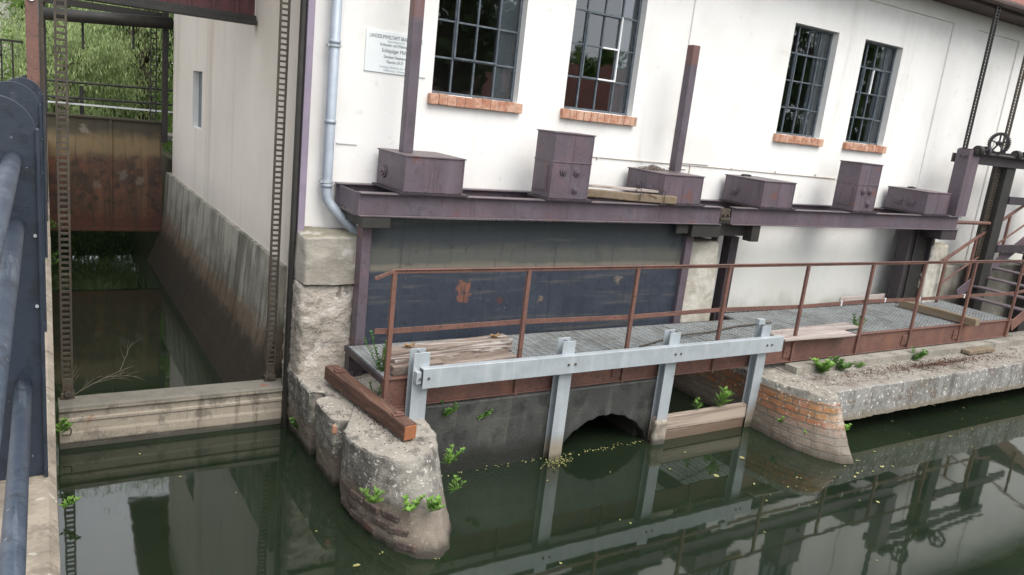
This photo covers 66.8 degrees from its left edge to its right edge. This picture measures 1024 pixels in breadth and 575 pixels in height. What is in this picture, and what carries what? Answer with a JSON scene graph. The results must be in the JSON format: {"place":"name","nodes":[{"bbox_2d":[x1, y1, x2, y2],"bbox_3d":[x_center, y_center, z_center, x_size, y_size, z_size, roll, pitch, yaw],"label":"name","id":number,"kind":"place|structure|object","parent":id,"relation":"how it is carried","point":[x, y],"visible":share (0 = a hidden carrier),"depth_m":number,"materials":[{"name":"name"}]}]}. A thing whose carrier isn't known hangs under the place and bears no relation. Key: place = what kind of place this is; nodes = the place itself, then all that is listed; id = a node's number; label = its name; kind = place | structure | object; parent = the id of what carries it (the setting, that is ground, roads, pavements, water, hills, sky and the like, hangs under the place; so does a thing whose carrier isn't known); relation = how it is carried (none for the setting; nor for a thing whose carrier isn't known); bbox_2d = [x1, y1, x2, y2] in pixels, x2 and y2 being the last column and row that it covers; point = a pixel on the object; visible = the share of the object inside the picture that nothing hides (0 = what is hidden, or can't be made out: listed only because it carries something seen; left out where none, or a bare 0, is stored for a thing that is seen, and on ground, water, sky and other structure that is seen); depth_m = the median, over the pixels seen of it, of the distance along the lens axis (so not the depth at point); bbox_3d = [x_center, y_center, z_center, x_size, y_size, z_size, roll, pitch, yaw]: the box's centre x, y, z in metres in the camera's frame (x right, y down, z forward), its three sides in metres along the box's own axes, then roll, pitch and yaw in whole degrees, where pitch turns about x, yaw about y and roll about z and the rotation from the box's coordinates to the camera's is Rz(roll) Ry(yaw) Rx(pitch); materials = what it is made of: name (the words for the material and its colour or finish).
{"place":"outdoors","nodes":[
{"label":"outdoors","id":0,"kind":"place"},
{"bbox_2d":[0,0,20,80],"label":"foliage","id":1,"kind":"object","parent":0,"point":[2,7],"depth_m":20.14,"materials":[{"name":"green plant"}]},
{"bbox_2d":[120,85,172,216],"bbox_3d":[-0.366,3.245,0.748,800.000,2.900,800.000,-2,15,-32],"label":"ground","id":2,"kind":"structure","parent":0,"point":[166,161],"depth_m":17.89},
{"bbox_2d":[0,141,59,574],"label":"quay wall","id":3,"kind":"structure","parent":2,"relation":"on","point":[43,553],"depth_m":2.73,"materials":[{"name":"concrete"}]},
{"bbox_2d":[0,38,23,80],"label":"railing","id":4,"kind":"object","parent":3,"relation":"on","point":[11,41],"visible":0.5,"depth_m":9.77,"materials":[{"name":"black metal"}]},
{"bbox_2d":[0,75,48,574],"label":"bridge railing","id":5,"kind":"object","parent":3,"relation":"on","point":[23,328],"visible":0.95,"depth_m":2.60,"materials":[{"name":"metal"}]},
{"bbox_2d":[25,0,39,86],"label":"brown post","id":6,"kind":"object","parent":3,"relation":"on","point":[32,36],"visible":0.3,"depth_m":5.75,"materials":[{"name":"brown metal"}]},
{"bbox_2d":[50,221,61,229],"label":"leafy plant","id":7,"kind":"object","parent":3,"relation":"attached to","point":[53,225],"visible":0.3,"depth_m":11.88,"materials":[{"name":"green plant"}]},
{"bbox_2d":[51,250,61,265],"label":"leafy plant","id":8,"kind":"object","parent":3,"relation":"attached to","point":[53,257],"visible":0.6,"depth_m":10.99,"materials":[{"name":"green plant"}]},
{"bbox_2d":[56,418,73,434],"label":"leafy plant","id":9,"kind":"object","parent":3,"relation":"attached to","point":[67,424],"visible":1,"depth_m":7.45,"materials":[{"name":"green plant"}]},
{"bbox_2d":[59,495,80,508],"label":"leafy plant","id":10,"kind":"object","parent":3,"relation":"attached to","point":[69,502],"visible":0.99,"depth_m":6.60,"materials":[{"name":"green plant"}]},
{"bbox_2d":[38,0,173,239],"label":"gate frame","id":11,"kind":"object","parent":3,"relation":"attached to","point":[130,17],"visible":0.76,"depth_m":14.40,"materials":[{"name":"black metal"}]},
{"bbox_2d":[47,28,161,231],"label":"rusty gate","id":12,"kind":"structure","parent":11,"relation":"attached to","point":[115,164],"depth_m":15.04,"materials":[{"name":"brown metal"}]},
{"bbox_2d":[47,79,172,140],"bbox_3d":[-8.130,-3.638,16.038,3.000,1.112,1.315,-2,15,-32],"label":"footbridge rail","id":13,"kind":"object","parent":3,"relation":"on","point":[82,98],"visible":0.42,"depth_m":15.63,"materials":[{"name":"black metal"}]},
{"bbox_2d":[0,2,151,118],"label":"tree","id":14,"kind":"object","parent":2,"relation":"on","point":[101,54],"visible":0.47,"depth_m":18.22,"materials":[{"name":"green plant"}]},
{"bbox_2d":[0,0,169,112],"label":"tree","id":15,"kind":"object","parent":2,"relation":"on","point":[19,4],"visible":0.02,"depth_m":19.93,"materials":[{"name":"green plant"}]},
{"bbox_2d":[0,29,173,153],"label":"undergrowth","id":16,"kind":"object","parent":2,"relation":"on","point":[170,130],"visible":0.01,"depth_m":18.86,"materials":[{"name":"green plant"}]},
{"bbox_2d":[9,0,173,140],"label":"tree","id":17,"kind":"object","parent":2,"relation":"on","point":[142,35],"visible":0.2,"depth_m":20.03,"materials":[{"name":"green plant"}]},
{"bbox_2d":[22,5,173,116],"bbox_3d":[-14.476,-10.730,26.928,10.045,11.029,9.549,-2,15,-32],"label":"tree","id":18,"kind":"object","parent":2,"relation":"on","point":[133,66],"depth_m":27.14,"materials":[{"name":"green plant"}]},
{"bbox_2d":[79,0,172,107],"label":"tree","id":19,"kind":"object","parent":2,"relation":"on","point":[158,61],"visible":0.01,"depth_m":24.94,"materials":[{"name":"green plant"}]},
{"bbox_2d":[135,9,173,113],"bbox_3d":[-7.789,-6.403,21.494,4.925,6.232,4.698,2,14,-18],"label":"tree","id":20,"kind":"object","parent":2,"relation":"on","point":[170,43],"visible":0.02,"depth_m":20.37,"materials":[{"name":"green plant"}]},
{"bbox_2d":[172,0,1023,358],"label":"mill building","id":21,"kind":"structure","parent":2,"relation":"on","point":[802,90],"depth_m":11.69,"materials":[{"name":"white paint"}]},
{"bbox_2d":[85,0,256,24],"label":"raised gate leaf","id":22,"kind":"object","parent":21,"relation":"attached to","point":[239,11],"visible":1,"depth_m":9.23,"materials":[{"name":"red metal"}]},
{"bbox_2d":[198,71,201,127],"bbox_3d":[-5.167,-3.140,13.049,0.030,0.930,0.830,-2,15,-32],"label":"slit window","id":23,"kind":"structure","parent":21,"relation":"in","point":[200,73],"depth_m":13.27,"materials":[{"name":"grey glass"}]},
{"bbox_2d":[364,28,428,77],"bbox_3d":[-1.290,-2.618,8.706,0.745,0.445,0.012,-2,15,-32],"label":"notice sign","id":24,"kind":"object","parent":21,"relation":"attached to","point":[385,51],"visible":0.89,"depth_m":8.65,"materials":[{"name":"white metal"}]},
{"bbox_2d":[427,0,522,113],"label":"window","id":25,"kind":"structure","parent":21,"relation":"in","point":[505,28],"depth_m":9.51,"materials":[{"name":"blue metal"}]},
{"bbox_2d":[334,182,723,236],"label":"machine platform","id":26,"kind":"structure","parent":21,"relation":"attached to","point":[368,205],"depth_m":9.14,"materials":[{"name":"purple paint"}]},
{"bbox_2d":[372,148,467,196],"bbox_3d":[-1.020,-1.292,8.704,0.820,0.412,0.802,-2,15,-32],"label":"gear housing","id":27,"kind":"object","parent":26,"relation":"on","point":[427,173],"visible":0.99,"depth_m":8.43,"materials":[{"name":"purple paint"}]},
{"bbox_2d":[399,0,424,152],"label":"lifting column","id":28,"kind":"structure","parent":27,"relation":"on","point":[412,67],"depth_m":8.38,"materials":[{"name":"metal"}]},
{"bbox_2d":[348,218,693,417],"bbox_3d":[0.330,0.279,9.850,4.880,2.335,0.160,-2,15,-32],"label":"sluice plate","id":29,"kind":"object","parent":26,"relation":"attached to","point":[426,299],"visible":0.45,"depth_m":9.46,"materials":[{"name":"black metal"}]},
{"bbox_2d":[424,218,676,224],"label":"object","id":30,"kind":"structure","parent":26,"relation":"on","point":[544,221],"depth_m":9.40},
{"bbox_2d":[527,129,595,201],"bbox_3d":[0.630,-1.484,9.470,0.680,0.802,0.447,-2,15,-32],"label":"gear housing","id":31,"kind":"object","parent":26,"relation":"on","point":[562,166],"visible":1,"depth_m":9.32,"materials":[{"name":"purple paint"}]},
{"bbox_2d":[587,189,676,203],"bbox_3d":[1.478,-1.186,10.081,1.416,0.102,0.105,3,13,-15],"label":"timber","id":32,"kind":"object","parent":26,"relation":"on","point":[608,194],"visible":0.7,"depth_m":10.05,"materials":[{"name":"brown wood"}]},
{"bbox_2d":[589,184,677,193],"bbox_3d":[1.462,-1.297,10.178,1.502,0.031,0.112,3,13,-15],"label":"plank","id":33,"kind":"object","parent":32,"relation":"on","point":[620,188],"visible":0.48,"depth_m":10.13,"materials":[{"name":"beige wood"}]},
{"bbox_2d":[635,188,665,204],"bbox_3d":[1.782,-1.197,10.147,0.416,0.180,0.143,3,13,-15],"label":"tie wire","id":34,"kind":"object","parent":32,"relation":"attached to","point":[649,194],"visible":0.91,"depth_m":10.11,"materials":[{"name":"metal"}]},
{"bbox_2d":[625,167,704,206],"bbox_3d":[2.095,-1.384,10.652,0.810,0.402,0.802,-2,15,-32],"label":"gear housing","id":35,"kind":"object","parent":26,"relation":"on","point":[687,187],"visible":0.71,"depth_m":10.39,"materials":[{"name":"purple paint"}]},
{"bbox_2d":[669,45,700,171],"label":"lifting column","id":36,"kind":"structure","parent":35,"relation":"on","point":[685,101],"depth_m":10.51,"materials":[{"name":"metal"}]},
{"bbox_2d":[560,0,642,125],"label":"window","id":37,"kind":"structure","parent":21,"relation":"in","point":[617,83],"depth_m":10.45,"materials":[{"name":"blue metal"}]},
{"bbox_2d":[593,156,835,178],"bbox_3d":[3.022,-1.599,11.744,5.850,0.518,0.027,-2,15,-32],"label":"wall cable","id":38,"kind":"object","parent":21,"relation":"attached to","point":[690,165],"depth_m":11.66,"materials":[{"name":"beige paint"}]},
{"bbox_2d":[772,24,833,146],"bbox_3d":[4.650,-3.205,12.399,1.164,1.797,0.291,-2,15,-32],"label":"window","id":39,"kind":"structure","parent":21,"relation":"in","point":[802,138],"depth_m":12.56,"materials":[{"name":"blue metal"}]},
{"bbox_2d":[700,199,961,241],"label":"machine platform","id":40,"kind":"structure","parent":21,"relation":"attached to","point":[746,222],"depth_m":12.17,"materials":[{"name":"purple paint"}]},
{"bbox_2d":[719,174,796,209],"bbox_3d":[3.714,-1.435,11.664,0.790,0.402,0.802,-2,15,-32],"label":"gear housing","id":41,"kind":"object","parent":40,"relation":"on","point":[758,192],"visible":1,"depth_m":11.42,"materials":[{"name":"purple paint"}]},
{"bbox_2d":[829,160,883,213],"bbox_3d":[5.601,-1.629,12.579,0.650,0.782,0.447,-2,15,-32],"label":"gear housing","id":42,"kind":"object","parent":40,"relation":"on","point":[857,186],"visible":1,"depth_m":12.43,"materials":[{"name":"purple paint"}]},
{"bbox_2d":[886,229,934,303],"bbox_3d":[7.365,0.000,14.509,0.820,2.335,0.200,-2,15,-32],"label":"bay gate leaf","id":43,"kind":"object","parent":40,"relation":"attached to","point":[913,245],"visible":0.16,"depth_m":14.31,"materials":[{"name":"black metal"}]},
{"bbox_2d":[882,186,950,215],"bbox_3d":[7.249,-1.544,13.873,0.810,0.402,0.802,-2,15,-32],"label":"gear housing","id":44,"kind":"object","parent":40,"relation":"on","point":[920,201],"visible":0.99,"depth_m":13.63,"materials":[{"name":"purple paint"}]},
{"bbox_2d":[839,293,884,301],"bbox_3d":[6.308,0.200,13.985,1.301,0.150,0.033,-2,15,-32],"label":"wall board","id":45,"kind":"object","parent":21,"relation":"attached to","point":[871,296],"depth_m":13.94,"materials":[{"name":"beige wood"}]},
{"bbox_2d":[842,41,896,152],"bbox_3d":[6.138,-3.252,13.329,1.154,1.797,0.290,-2,15,-32],"label":"window","id":46,"kind":"structure","parent":21,"relation":"in","point":[867,145],"depth_m":13.47,"materials":[{"name":"black metal"}]},
{"bbox_2d":[919,241,948,301],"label":"concrete pillar","id":47,"kind":"structure","parent":21,"relation":"attached to","point":[939,251],"depth_m":14.62,"materials":[{"name":"beige concrete"}]},
{"bbox_2d":[51,231,1023,574],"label":"water","id":48,"kind":"structure","parent":0,"point":[263,499],"depth_m":7.99,"materials":[{"name":"green liquid"}]},
{"bbox_2d":[68,342,140,393],"bbox_3d":[-4.276,0.902,8.222,0.323,0.556,0.818,15,16,34],"label":"bare branch","id":49,"kind":"object","parent":48,"relation":"in","point":[106,376],"visible":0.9,"depth_m":8.27,"materials":[{"name":"brown wood"}]},
{"bbox_2d":[38,0,315,426],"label":"gate guide frame","id":50,"kind":"object","parent":48,"relation":"in","point":[303,98],"visible":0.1,"depth_m":8.13,"materials":[{"name":"black metal"}]},
{"bbox_2d":[53,0,290,448],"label":"lift gate","id":51,"kind":"structure","parent":50,"relation":"attached to","point":[107,418],"depth_m":8.17,"materials":[{"name":"wood"}]},
{"bbox_2d":[147,172,286,382],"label":"channel wall","id":52,"kind":"structure","parent":48,"relation":"in","point":[209,263],"depth_m":11.06,"materials":[{"name":"concrete"}]},
{"bbox_2d":[282,361,450,558],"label":"stone pier","id":53,"kind":"structure","parent":48,"relation":"in","point":[349,461],"depth_m":7.03,"materials":[{"name":"stone"}]},
{"bbox_2d":[289,417,297,428],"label":"leafy plant","id":54,"kind":"object","parent":53,"relation":"attached to","point":[292,420],"visible":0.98,"depth_m":8.54,"materials":[{"name":"green plant"}]},
{"bbox_2d":[283,228,356,384],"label":"stone pillar","id":55,"kind":"structure","parent":53,"relation":"on","point":[322,288],"depth_m":8.45,"materials":[{"name":"beige stone"}]},
{"bbox_2d":[324,365,416,440],"bbox_3d":[-1.434,1.103,7.714,0.148,0.229,1.614,-4,17,-40],"label":"pier timber","id":56,"kind":"object","parent":53,"relation":"on","point":[398,423],"visible":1,"depth_m":7.58,"materials":[{"name":"red paint"}]},
{"bbox_2d":[358,485,384,503],"bbox_3d":[-1.198,1.783,6.625,0.238,0.211,0.188,6,13,-4],"label":"leafy plant","id":57,"kind":"object","parent":53,"relation":"attached to","point":[375,499],"visible":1,"depth_m":6.63,"materials":[{"name":"green plant"}]},
{"bbox_2d":[369,382,381,394],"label":"leafy plant","id":58,"kind":"object","parent":53,"relation":"on","point":[375,390],"visible":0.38,"depth_m":7.99,"materials":[{"name":"green plant"}]},
{"bbox_2d":[331,396,433,459],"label":"leaf litter","id":59,"kind":"object","parent":53,"relation":"on","point":[379,426],"visible":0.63,"depth_m":7.42,"materials":[{"name":"brown plant"}]},
{"bbox_2d":[401,493,425,511],"bbox_3d":[-0.833,1.844,6.618,0.220,0.177,0.171,-2,15,-32],"label":"leafy plant","id":60,"kind":"object","parent":53,"relation":"attached to","point":[411,507],"visible":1,"depth_m":6.62,"materials":[{"name":"green plant"}]},
{"bbox_2d":[425,494,444,511],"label":"leafy plant","id":61,"kind":"object","parent":53,"relation":"attached to","point":[433,505],"visible":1,"depth_m":6.64,"materials":[{"name":"green plant"}]},
{"bbox_2d":[442,444,465,465],"bbox_3d":[-0.582,1.601,7.420,0.228,0.222,0.226,-2,15,-32],"label":"leafy plant","id":62,"kind":"object","parent":53,"relation":"attached to","point":[449,460],"visible":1,"depth_m":7.40,"materials":[{"name":"green plant"}]},
{"bbox_2d":[448,475,465,493],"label":"leafy plant","id":63,"kind":"object","parent":53,"relation":"attached to","point":[454,488],"visible":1,"depth_m":7.39,"materials":[{"name":"green plant"}]},
{"bbox_2d":[344,260,1023,413],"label":"walkway","id":64,"kind":"structure","parent":53,"relation":"on","point":[889,324],"depth_m":10.24,"materials":[{"name":"red paint"}]},
{"bbox_2d":[362,330,386,371],"bbox_3d":[-1.351,0.659,7.805,0.325,0.428,0.148,12,14,22],"label":"leafy plant","id":65,"kind":"object","parent":64,"relation":"on","point":[378,359],"visible":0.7,"depth_m":7.80,"materials":[{"name":"green plant"}]},
{"bbox_2d":[390,359,443,375],"bbox_3d":[-0.961,0.804,7.835,0.576,0.106,0.107,-2,16,-34],"label":"timber","id":66,"kind":"object","parent":64,"relation":"on","point":[399,370],"visible":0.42,"depth_m":7.70,"materials":[{"name":"brown wood"}]},
{"bbox_2d":[382,334,512,361],"bbox_3d":[-0.664,0.670,8.424,1.573,0.164,0.200,-4,16,-38],"label":"timber","id":67,"kind":"object","parent":64,"relation":"on","point":[443,344],"visible":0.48,"depth_m":8.39,"materials":[{"name":"brown wood"}]},
{"bbox_2d":[404,342,414,347],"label":"dead leaf","id":68,"kind":"object","parent":67,"relation":"on","point":[408,345],"visible":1,"depth_m":8.07,"materials":[{"name":"brown plant"}]},
{"bbox_2d":[390,341,507,364],"bbox_3d":[-0.648,0.729,8.211,1.455,0.142,0.156,-4,17,-39],"label":"timber","id":69,"kind":"object","parent":64,"relation":"on","point":[449,355],"visible":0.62,"depth_m":8.24,"materials":[{"name":"brown wood"}]},
{"bbox_2d":[444,352,516,364],"bbox_3d":[-0.337,0.792,8.299,0.953,0.061,0.152,-5,17,-40],"label":"plank","id":70,"kind":"object","parent":64,"relation":"on","point":[508,355],"visible":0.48,"depth_m":8.38,"materials":[{"name":"brown wood"}]},
{"bbox_2d":[639,322,771,346],"bbox_3d":[2.695,0.602,10.617,3.044,0.059,0.106,-5,17,-41],"label":"hose","id":71,"kind":"object","parent":64,"relation":"on","point":[702,333],"visible":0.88,"depth_m":10.52,"materials":[{"name":"plastic"}]},
{"bbox_2d":[770,322,858,335],"bbox_3d":[4.415,0.617,11.371,2.004,0.035,0.262,-3,16,-35],"label":"board","id":72,"kind":"object","parent":64,"relation":"on","point":[832,327],"visible":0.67,"depth_m":11.43,"materials":[{"name":"beige wood"}]},
{"bbox_2d":[773,330,855,340],"bbox_3d":[4.287,0.678,10.964,1.454,0.042,0.222,-1,15,-29],"label":"board","id":73,"kind":"object","parent":72,"relation":"on","point":[819,335],"visible":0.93,"depth_m":10.94,"materials":[{"name":"beige wood"}]},
{"bbox_2d":[852,313,865,325],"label":"leafy plant","id":74,"kind":"object","parent":64,"relation":"on","point":[854,320],"visible":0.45,"depth_m":11.96,"materials":[{"name":"green plant"}]},
{"bbox_2d":[898,301,979,326],"bbox_3d":[7.368,0.432,13.448,0.161,0.147,1.314,-3,16,-37],"label":"cross timber","id":75,"kind":"object","parent":64,"relation":"on","point":[946,314],"visible":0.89,"depth_m":13.34,"materials":[{"name":"brown wood"}]},
{"bbox_2d":[934,205,1023,330],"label":"steel stairs","id":76,"kind":"structure","parent":64,"relation":"on","point":[1015,322],"depth_m":15.04,"materials":[{"name":"brown metal"}]},
{"bbox_2d":[402,376,656,474],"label":"weir wall","id":77,"kind":"structure","parent":48,"relation":"in","point":[511,428],"depth_m":8.53,"materials":[{"name":"black concrete"}]},
{"bbox_2d":[440,400,459,416],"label":"leafy plant","id":78,"kind":"object","parent":77,"relation":"attached to","point":[447,411],"visible":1,"depth_m":7.96,"materials":[{"name":"green plant"}]},
{"bbox_2d":[477,409,493,419],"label":"leafy plant","id":79,"kind":"object","parent":77,"relation":"attached to","point":[485,414],"visible":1,"depth_m":8.21,"materials":[{"name":"green plant"}]},
{"bbox_2d":[442,440,642,475],"bbox_3d":[0.493,1.937,8.703,2.855,0.089,0.340,-2,15,-32],"label":"waterweed","id":80,"kind":"object","parent":48,"relation":"on","point":[561,462],"visible":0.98,"depth_m":8.71,"materials":[{"name":"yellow plant"}]},
{"bbox_2d":[139,405,970,565],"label":"floating leaves","id":81,"kind":"object","parent":48,"relation":"on","point":[715,475],"visible":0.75,"depth_m":8.84,"materials":[{"name":"green plant"}]},
{"bbox_2d":[405,318,783,461],"bbox_3d":[1.216,1.400,9.082,5.310,1.900,0.212,-2,15,-32],"label":"stoplog frame","id":82,"kind":"object","parent":48,"relation":"in","point":[564,363],"visible":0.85,"depth_m":8.68,"materials":[{"name":"metal"}]},
{"bbox_2d":[649,402,747,444],"bbox_3d":[2.406,1.879,10.014,1.715,0.633,0.170,-2,15,-32],"label":"stop board","id":83,"kind":"object","parent":82,"relation":"attached to","point":[695,421],"visible":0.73,"depth_m":9.93,"materials":[{"name":"beige wood"}]},
{"bbox_2d":[694,397,701,409],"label":"leafy plant","id":84,"kind":"object","parent":83,"relation":"on","point":[697,401],"visible":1,"depth_m":9.94,"materials":[{"name":"green plant"}]},
{"bbox_2d":[714,386,734,406],"bbox_3d":[2.735,1.425,10.102,0.332,0.312,0.251,6,13,-1],"label":"leafy plant","id":85,"kind":"object","parent":83,"relation":"on","point":[726,393],"visible":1,"depth_m":10.11,"materials":[{"name":"green plant"}]},
{"bbox_2d":[602,413,637,435],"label":"recess wall","id":86,"kind":"structure","parent":48,"relation":"in","point":[625,424],"depth_m":9.87,"materials":[{"name":"concrete"}]},
{"bbox_2d":[709,236,738,320],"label":"bay column","id":87,"kind":"structure","parent":48,"relation":"in","point":[729,249],"depth_m":11.77,"materials":[{"name":"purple metal"}]},
{"bbox_2d":[672,365,852,463],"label":"brick pier","id":88,"kind":"structure","parent":48,"relation":"in","point":[814,414],"depth_m":10.06,"materials":[{"name":"brick"}]},
{"bbox_2d":[680,237,718,322],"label":"concrete pillar","id":89,"kind":"structure","parent":88,"relation":"on","point":[699,288],"depth_m":11.40,"materials":[{"name":"beige concrete"}]},
{"bbox_2d":[845,423,852,430],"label":"leafy plant","id":90,"kind":"object","parent":88,"relation":"attached to","point":[847,426],"visible":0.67,"depth_m":9.95,"materials":[{"name":"green plant"}]},
{"bbox_2d":[767,330,1023,420],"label":"concrete slab","id":91,"kind":"structure","parent":88,"relation":"on","point":[877,394],"depth_m":11.33,"materials":[{"name":"grey concrete"}]},
{"bbox_2d":[793,373,850,386],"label":"leaf litter","id":92,"kind":"object","parent":91,"relation":"on","point":[815,378],"visible":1,"depth_m":10.46,"materials":[{"name":"brown plant"}]},
{"bbox_2d":[811,357,836,372],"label":"leafy plant","id":93,"kind":"object","parent":91,"relation":"on","point":[827,365],"visible":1,"depth_m":10.73,"materials":[{"name":"green plant"}]},
{"bbox_2d":[827,355,854,370],"bbox_3d":[4.657,1.087,11.017,0.226,0.199,0.386,-18,28,-61],"label":"leafy plant","id":94,"kind":"object","parent":91,"relation":"on","point":[842,365],"visible":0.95,"depth_m":11.02,"materials":[{"name":"green plant"}]},
{"bbox_2d":[854,361,864,367],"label":"leafy plant","id":95,"kind":"object","parent":91,"relation":"on","point":[861,364],"visible":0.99,"depth_m":11.27,"materials":[{"name":"green plant"}]},
{"bbox_2d":[746,349,1020,392],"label":"leaf litter","id":96,"kind":"object","parent":91,"relation":"on","point":[943,363],"visible":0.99,"depth_m":11.85,"materials":[{"name":"brown plant"}]},
{"bbox_2d":[910,345,928,360],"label":"leafy plant","id":97,"kind":"object","parent":91,"relation":"on","point":[922,354],"visible":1,"depth_m":12.01,"materials":[{"name":"green plant"}]},
{"bbox_2d":[961,346,994,354],"bbox_3d":[7.758,1.045,12.923,0.790,0.065,0.140,-2,15,-32],"label":"loose brick block","id":98,"kind":"object","parent":91,"relation":"on","point":[977,350],"depth_m":12.84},
{"bbox_2d":[784,336,1023,373],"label":"footing wall","id":99,"kind":"structure","parent":48,"relation":"in","point":[804,367],"depth_m":11.98,"materials":[{"name":"concrete"}]},
{"bbox_2d":[938,262,1019,317],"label":"pump plinth","id":100,"kind":"structure","parent":48,"relation":"in","point":[952,285],"depth_m":16.29,"materials":[{"name":"concrete"}]},
{"bbox_2d":[947,5,1023,331],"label":"gate hoist","id":101,"kind":"object","parent":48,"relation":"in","point":[966,160],"visible":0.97,"depth_m":14.60,"materials":[{"name":"purple paint"}]},
{"bbox_2d":[633,164,671,171],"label":"gravel","id":102,"kind":"structure","parent":0,"point":[653,167],"depth_m":10.65,"materials":[{"name":"grey gravel"}]}
]}

